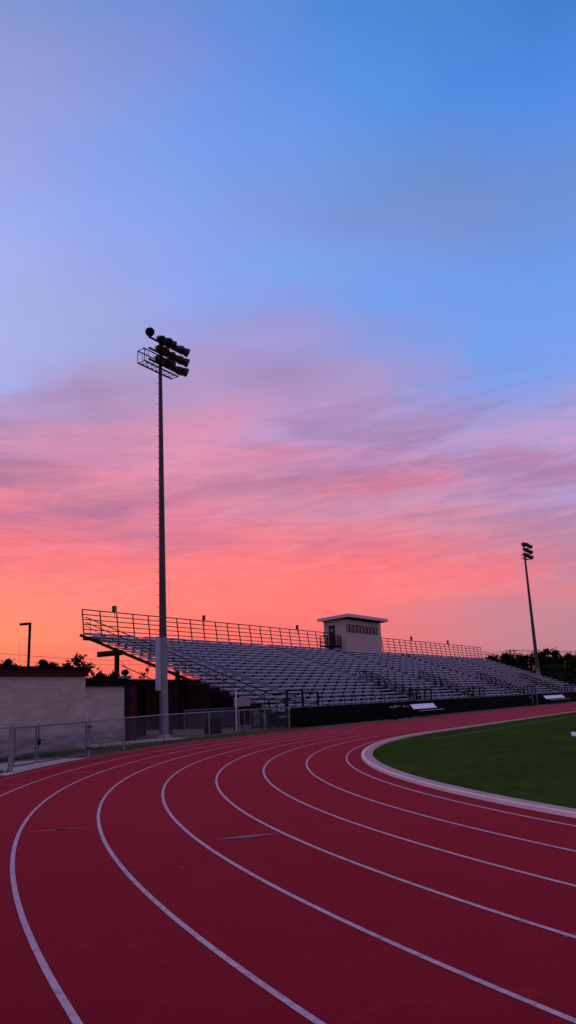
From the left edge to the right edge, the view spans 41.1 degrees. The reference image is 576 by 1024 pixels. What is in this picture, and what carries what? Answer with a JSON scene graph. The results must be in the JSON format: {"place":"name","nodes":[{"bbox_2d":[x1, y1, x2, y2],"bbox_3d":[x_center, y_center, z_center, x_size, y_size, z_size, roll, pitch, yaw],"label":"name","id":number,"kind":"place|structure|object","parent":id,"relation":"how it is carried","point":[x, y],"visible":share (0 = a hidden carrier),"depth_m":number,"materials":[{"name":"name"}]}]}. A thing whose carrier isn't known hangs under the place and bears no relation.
{"place":"outdoors","nodes":[
{"label":"outdoors","id":0,"kind":"place"},
{"bbox_2d":[0,758,84,775],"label":"gate path","id":1,"kind":"structure","parent":0,"point":[29,767],"depth_m":23.66,"materials":[{"name":"concrete"}]},
{"bbox_2d":[0,653,136,660],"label":"power line","id":2,"kind":"object","parent":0,"point":[70,658],"visible":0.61,"depth_m":77.14,"materials":[{"name":"black metal"}]},
{"bbox_2d":[84,737,188,748],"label":"path","id":3,"kind":"structure","parent":0,"point":[142,741],"depth_m":36.09,"materials":[{"name":"concrete"}]},
{"bbox_2d":[0,702,575,1023],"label":"running track","id":4,"kind":"structure","parent":0,"point":[328,875],"depth_m":6.72,"materials":[{"name":"red rubber"}]},
{"bbox_2d":[361,711,575,817],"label":"kerb line","id":5,"kind":"object","parent":4,"relation":"on","point":[571,814],"visible":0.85,"depth_m":12.41,"materials":[{"name":"white paint"}]},
{"bbox_2d":[0,701,575,776],"bbox_3d":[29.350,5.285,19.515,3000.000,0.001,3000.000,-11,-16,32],"label":"ground","id":6,"kind":"structure","parent":0,"point":[231,729],"depth_m":46.82,"materials":[{"name":"grey concrete"}]},
{"bbox_2d":[0,726,11,771],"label":"chain link fence","id":7,"kind":"object","parent":6,"relation":"on","point":[10,745],"visible":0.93,"depth_m":21.41,"materials":[{"name":"metal"}]},
{"bbox_2d":[0,658,20,665],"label":"bush","id":8,"kind":"object","parent":6,"relation":"on","point":[8,662],"visible":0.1,"depth_m":59.07,"materials":[{"name":"green plant"}]},
{"bbox_2d":[20,622,30,665],"bbox_3d":[-19.839,12.389,57.589,0.834,8.141,0.300,-2,-14,0],"label":"street lamp","id":9,"kind":"object","parent":6,"relation":"on","point":[29,642],"visible":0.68,"depth_m":58.20,"materials":[{"name":"black metal"}]},
{"bbox_2d":[35,657,53,666],"bbox_3d":[-17.937,13.230,55.582,2.105,5.404,1.736,-11,-16,33],"label":"bush","id":10,"kind":"object","parent":6,"relation":"on","point":[43,662],"visible":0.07,"depth_m":56.12,"materials":[{"name":"green plant"}]},
{"bbox_2d":[0,666,91,757],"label":"block building","id":11,"kind":"structure","parent":6,"relation":"on","point":[35,695],"depth_m":29.68,"materials":[{"name":"beige concrete"}]},
{"bbox_2d":[0,746,104,761],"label":"grass","id":12,"kind":"structure","parent":6,"relation":"on","point":[27,756],"depth_m":27.58,"materials":[{"name":"green plant"}]},
{"bbox_2d":[48,661,59,666],"bbox_3d":[-18.450,14.243,59.585,1.831,5.381,1.846,-2,-14,0],"label":"bush","id":13,"kind":"object","parent":6,"relation":"on","point":[54,664],"visible":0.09,"depth_m":60.09,"materials":[{"name":"green plant"}]},
{"bbox_2d":[62,652,105,677],"bbox_3d":[-15.817,13.578,58.408,4.055,5.902,4.045,-2,-14,0],"label":"tree","id":14,"kind":"object","parent":6,"relation":"on","point":[76,660],"visible":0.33,"depth_m":58.41,"materials":[{"name":"green plant"}]},
{"bbox_2d":[84,678,175,744],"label":"building","id":15,"kind":"structure","parent":6,"relation":"on","point":[107,698],"depth_m":37.35,"materials":[{"name":"beige concrete"}]},
{"bbox_2d":[118,670,130,678],"bbox_3d":[-8.703,8.688,40.980,0.417,0.550,0.540,-11,-16,32],"label":"roof vent","id":16,"kind":"object","parent":15,"relation":"on","point":[124,673],"visible":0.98,"depth_m":40.85,"materials":[{"name":"black metal"}]},
{"bbox_2d":[136,688,146,736],"bbox_3d":[-9.069,10.906,41.666,0.060,2.600,3.900,-11,-16,32],"label":"roller door","id":17,"kind":"structure","parent":15,"relation":"in","point":[141,692],"depth_m":42.95,"materials":[{"name":"black metal"}]},
{"bbox_2d":[138,665,151,678],"bbox_3d":[-10.539,13.801,57.478,1.537,4.609,1.614,-2,-14,0],"label":"tree","id":18,"kind":"object","parent":6,"relation":"on","point":[146,669],"visible":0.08,"depth_m":57.86,"materials":[{"name":"green plant"}]},
{"bbox_2d":[137,327,189,737],"bbox_3d":[-6.966,0.700,42.987,1.222,22.972,4.009,-11,-16,32],"label":"stadium light pole","id":19,"kind":"object","parent":6,"relation":"on","point":[170,360],"visible":1,"depth_m":43.25,"materials":[{"name":"metal"}]},
{"bbox_2d":[25,726,313,756],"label":"grass","id":20,"kind":"structure","parent":6,"relation":"on","point":[168,742],"depth_m":33.97,"materials":[{"name":"green plant"}]},
{"bbox_2d":[87,707,289,757],"bbox_3d":[-4.133,9.914,35.490,1.703,1.400,19.677,-7,-15,19],"label":"chain link fence","id":21,"kind":"object","parent":6,"relation":"on","point":[123,733],"visible":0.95,"depth_m":34.07,"materials":[{"name":"metal"}]},
{"bbox_2d":[10,721,91,771],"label":"pedestrian gate","id":22,"kind":"structure","parent":21,"relation":"attached to","point":[37,742],"depth_m":23.14,"materials":[{"name":"metal"}]},
{"bbox_2d":[146,679,253,728],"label":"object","id":23,"kind":"structure","parent":6,"relation":"on","point":[194,697],"depth_m":53.49,"materials":[{"name":"wood"}]},
{"bbox_2d":[204,717,214,733],"bbox_3d":[-4.299,11.663,41.892,0.599,0.860,0.599,-11,-16,32],"label":"trash barrel","id":24,"kind":"object","parent":6,"relation":"on","point":[207,727],"visible":0.72,"depth_m":41.68,"materials":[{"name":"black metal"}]},
{"bbox_2d":[184,707,238,735],"bbox_3d":[-4.231,11.847,43.647,0.044,1.330,6.551,-8,-15,22],"label":"chain link fence","id":25,"kind":"object","parent":6,"relation":"on","point":[188,724],"visible":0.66,"depth_m":42.83,"materials":[{"name":"metal"}]},
{"bbox_2d":[214,717,221,733],"bbox_3d":[-3.913,11.787,42.463,0.599,0.860,0.599,-11,-16,32],"label":"trash barrel","id":26,"kind":"object","parent":6,"relation":"on","point":[219,721],"visible":0.65,"depth_m":42.25,"materials":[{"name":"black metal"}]},
{"bbox_2d":[150,683,286,728],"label":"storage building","id":27,"kind":"structure","parent":6,"relation":"on","point":[259,704],"depth_m":61.05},
{"bbox_2d":[235,688,236,727],"bbox_3d":[-3.095,11.761,45.841,0.092,2.450,0.092,-5,-14,10],"label":"white post","id":28,"kind":"object","parent":6,"relation":"on","point":[236,705],"visible":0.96,"depth_m":45.89,"materials":[{"name":"white metal"}]},
{"bbox_2d":[233,697,249,729],"bbox_3d":[-2.800,12.268,46.802,0.090,1.900,1.630,-11,-16,32],"label":"notice board","id":29,"kind":"object","parent":6,"relation":"on","point":[243,701],"visible":0.88,"depth_m":46.98,"materials":[{"name":"white metal"}]},
{"bbox_2d":[237,725,251,732],"bbox_3d":[-2.392,11.890,42.086,0.560,0.360,0.660,-11,-16,32],"label":"utility box","id":30,"kind":"object","parent":6,"relation":"on","point":[245,729],"visible":0.82,"depth_m":41.88,"materials":[{"name":"grey metal"}]},
{"bbox_2d":[244,708,267,726],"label":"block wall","id":31,"kind":"structure","parent":6,"relation":"on","point":[257,721],"depth_m":50.55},
{"bbox_2d":[251,698,286,729],"bbox_3d":[-1.142,12.124,46.158,1.270,1.742,1.870,-11,-16,32],"label":"entrance stair","id":32,"kind":"object","parent":6,"relation":"on","point":[269,718],"visible":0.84,"depth_m":46.18,"materials":[{"name":"black metal"}]},
{"bbox_2d":[80,609,575,728],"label":"grandstand","id":33,"kind":"object","parent":6,"relation":"on","point":[298,676],"visible":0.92,"depth_m":68.70,"materials":[{"name":"metal"}]},
{"bbox_2d":[112,606,116,618],"bbox_3d":[-14.117,8.162,62.489,0.255,1.020,0.300,-11,-16,32],"label":"loudspeaker","id":34,"kind":"object","parent":33,"relation":"attached to","point":[114,608],"visible":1,"depth_m":62.44,"materials":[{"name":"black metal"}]},
{"bbox_2d":[317,613,387,652],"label":"press box","id":35,"kind":"object","parent":33,"relation":"on","point":[355,632],"visible":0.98,"depth_m":92.50,"materials":[{"name":"white paint"}]},
{"bbox_2d":[329,625,335,644],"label":"door","id":36,"kind":"structure","parent":35,"relation":"in","point":[331,628],"depth_m":91.88,"materials":[{"name":"black metal"}]},
{"bbox_2d":[346,624,349,631],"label":"window","id":37,"kind":"structure","parent":35,"relation":"in","point":[347,625],"depth_m":91.51,"materials":[{"name":"black glass"}]},
{"bbox_2d":[357,625,360,633],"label":"window","id":38,"kind":"structure","parent":35,"relation":"in","point":[358,627],"depth_m":93.74,"materials":[{"name":"black glass"}]},
{"bbox_2d":[389,706,401,719],"bbox_3d":[7.598,13.977,53.458,0.659,0.920,1.002,-11,-16,32],"label":"hurdle","id":39,"kind":"object","parent":6,"relation":"on","point":[396,714],"visible":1,"depth_m":53.19,"materials":[{"name":"black metal"}]},
{"bbox_2d":[394,705,408,718],"bbox_3d":[8.037,14.180,54.466,0.659,0.970,1.002,-11,-16,32],"label":"hurdle","id":40,"kind":"object","parent":6,"relation":"on","point":[400,712],"visible":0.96,"depth_m":54.44,"materials":[{"name":"black metal"}]},
{"bbox_2d":[402,705,416,718],"bbox_3d":[8.743,14.322,55.062,0.659,0.920,1.002,-11,-16,32],"label":"hurdle","id":41,"kind":"object","parent":6,"relation":"on","point":[408,710],"visible":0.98,"depth_m":55.18,"materials":[{"name":"black metal"}]},
{"bbox_2d":[410,703,439,716],"bbox_3d":[10.697,15.127,58.717,0.730,0.940,4.800,-11,-16,32],"label":"team bench","id":42,"kind":"object","parent":6,"relation":"on","point":[421,706],"visible":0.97,"depth_m":58.46,"materials":[{"name":"metal"}]},
{"bbox_2d":[288,691,575,727],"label":"screened fence","id":43,"kind":"object","parent":6,"relation":"on","point":[312,716],"visible":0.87,"depth_m":55.96,"materials":[{"name":"fabric"}]},
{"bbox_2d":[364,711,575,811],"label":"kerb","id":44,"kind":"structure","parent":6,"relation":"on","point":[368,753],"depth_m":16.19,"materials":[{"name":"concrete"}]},
{"bbox_2d":[373,712,575,808],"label":"grass infield","id":45,"kind":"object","parent":6,"relation":"on","point":[533,759],"depth_m":19.66,"materials":[{"name":"green plant"}]},
{"bbox_2d":[477,654,511,663],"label":"tree","id":46,"kind":"object","parent":6,"relation":"on","point":[490,658],"visible":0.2,"depth_m":165.97,"materials":[{"name":"green plant"}]},
{"bbox_2d":[498,650,520,666],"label":"tree","id":47,"kind":"object","parent":6,"relation":"on","point":[508,656],"visible":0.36,"depth_m":169.20,"materials":[{"name":"green plant"}]},
{"bbox_2d":[511,651,533,669],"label":"tree","id":48,"kind":"object","parent":6,"relation":"on","point":[526,659],"visible":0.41,"depth_m":173.14,"materials":[{"name":"green plant"}]},
{"bbox_2d":[511,664,534,672],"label":"tree","id":49,"kind":"object","parent":6,"relation":"on","point":[521,668],"visible":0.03,"depth_m":159.37,"materials":[{"name":"green plant"}]},
{"bbox_2d":[521,542,539,675],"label":"stadium light pole","id":50,"kind":"object","parent":6,"relation":"on","point":[527,550],"visible":0.95,"depth_m":133.91,"materials":[{"name":"metal"}]},
{"bbox_2d":[523,667,545,677],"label":"tree","id":51,"kind":"object","parent":6,"relation":"on","point":[527,669],"visible":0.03,"depth_m":147.91,"materials":[{"name":"green plant"}]},
{"bbox_2d":[530,659,540,672],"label":"tree","id":52,"kind":"object","parent":6,"relation":"on","point":[533,662],"visible":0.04,"depth_m":166.24,"materials":[{"name":"green plant"}]},
{"bbox_2d":[531,648,554,667],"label":"tree","id":53,"kind":"object","parent":6,"relation":"on","point":[543,653],"visible":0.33,"depth_m":162.31,"materials":[{"name":"green plant"}]},
{"bbox_2d":[539,647,564,666],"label":"tree","id":54,"kind":"object","parent":6,"relation":"on","point":[558,656],"visible":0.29,"depth_m":159.88,"materials":[{"name":"green plant"}]},
{"bbox_2d":[534,661,569,677],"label":"tree","id":55,"kind":"object","parent":6,"relation":"on","point":[549,668],"visible":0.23,"depth_m":146.98,"materials":[{"name":"green plant"}]},
{"bbox_2d":[544,695,569,703],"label":"team bench","id":56,"kind":"object","parent":6,"relation":"on","point":[553,696],"visible":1,"depth_m":88.66,"materials":[{"name":"metal"}]},
{"bbox_2d":[544,671,575,685],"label":"tree","id":57,"kind":"object","parent":6,"relation":"on","point":[568,674],"visible":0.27,"depth_m":137.71,"materials":[{"name":"green plant"}]},
{"bbox_2d":[553,655,575,682],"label":"tree","id":58,"kind":"object","parent":6,"relation":"on","point":[570,665],"visible":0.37,"depth_m":142.69,"materials":[{"name":"green plant"}]},
{"bbox_2d":[562,651,575,667],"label":"tree","id":59,"kind":"object","parent":6,"relation":"on","point":[567,656],"visible":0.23,"depth_m":156.70,"materials":[{"name":"green plant"}]},
{"bbox_2d":[0,0,575,679],"label":"sky","id":60,"kind":"structure","parent":0,"point":[355,220],"materials":[{"name":"blue"}]}
]}

